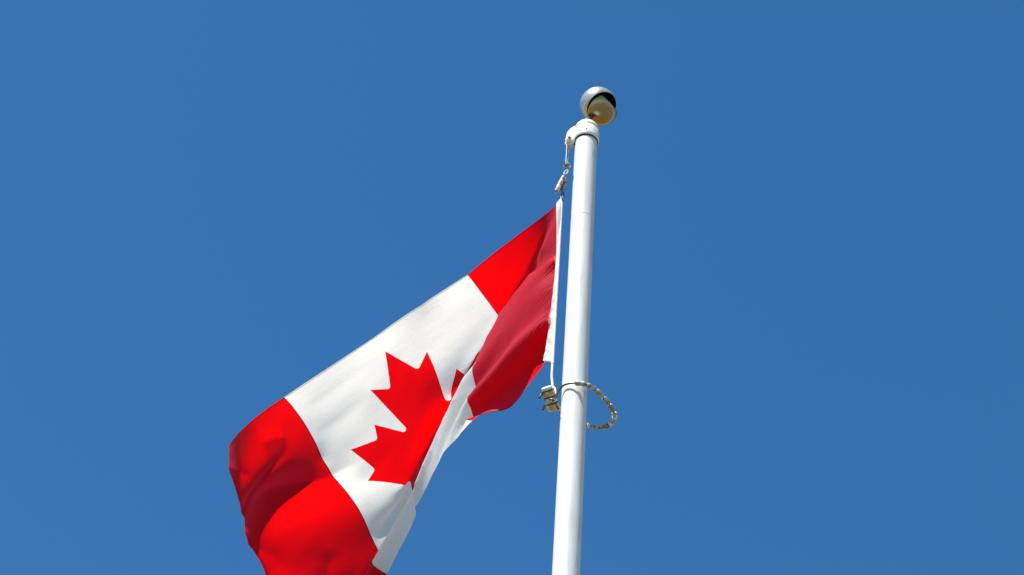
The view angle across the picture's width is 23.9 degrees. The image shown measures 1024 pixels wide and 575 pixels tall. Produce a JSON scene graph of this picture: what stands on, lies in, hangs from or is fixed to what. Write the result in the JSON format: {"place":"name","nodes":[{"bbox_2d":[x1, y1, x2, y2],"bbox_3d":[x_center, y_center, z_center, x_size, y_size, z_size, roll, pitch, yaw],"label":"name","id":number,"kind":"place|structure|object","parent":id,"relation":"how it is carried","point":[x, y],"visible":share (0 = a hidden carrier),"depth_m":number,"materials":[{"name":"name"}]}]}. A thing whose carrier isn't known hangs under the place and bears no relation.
{"place":"outdoors","nodes":[
{"label":"outdoors","id":0,"kind":"place"},
{"bbox_2d":[0,0,1023,574],"label":"sky","id":1,"kind":"structure","parent":0,"point":[806,340],"materials":[{"name":"blue"}]},
{"label":"ground","id":2,"kind":"structure","parent":0,"visible":0},
{"bbox_2d":[552,119,599,574],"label":"flagpole","id":3,"kind":"object","parent":2,"relation":"on","point":[582,136],"visible":1,"depth_m":8.56,"materials":[{"name":"white metal"}]},
{"bbox_2d":[551,143,570,386],"bbox_3d":[0.185,-0.114,9.045,0.033,1.277,0.139,4,-47,0],"label":"halyard","id":4,"kind":"object","parent":3,"relation":"hanging from","point":[567,165],"visible":0.98,"depth_m":9.01,"materials":[{"name":"white fabric"}]},
{"bbox_2d":[228,198,560,574],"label":"flag","id":5,"kind":"object","parent":4,"relation":"hanging from","point":[332,468],"visible":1,"depth_m":9.57,"materials":[{"name":"red fabric"}]},
{"bbox_2d":[538,385,560,411],"bbox_3d":[0.142,0.376,8.511,0.060,0.204,0.128,-14,-50,16],"label":"counterweight","id":6,"kind":"object","parent":4,"relation":"hanging from","point":[548,393],"visible":0.98,"depth_m":8.45,"materials":[{"name":"metal"}]},
{"bbox_2d":[554,169,568,201],"bbox_3d":[0.186,-0.394,9.273,0.052,0.183,0.028,21,-49,-14],"label":"snap hook","id":7,"kind":"object","parent":4,"relation":"hanging from","point":[561,185],"visible":1,"depth_m":9.26,"materials":[{"name":"metal"}]},
{"bbox_2d":[555,380,616,429],"bbox_3d":[0.256,0.437,8.473,0.172,0.093,0.248,-23,-53,23],"label":"retainer ring","id":8,"kind":"object","parent":3,"relation":"hanging from","point":[600,394],"visible":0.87,"depth_m":8.47,"materials":[{"name":"silver metal"}]},
{"bbox_2d":[580,87,616,125],"bbox_3d":[0.346,-0.712,9.658,0.152,0.199,0.148,4,-47,0],"label":"ball finial","id":9,"kind":"object","parent":3,"relation":"on","point":[598,106],"visible":0.87,"depth_m":9.62,"materials":[{"name":"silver metal"}]}
]}

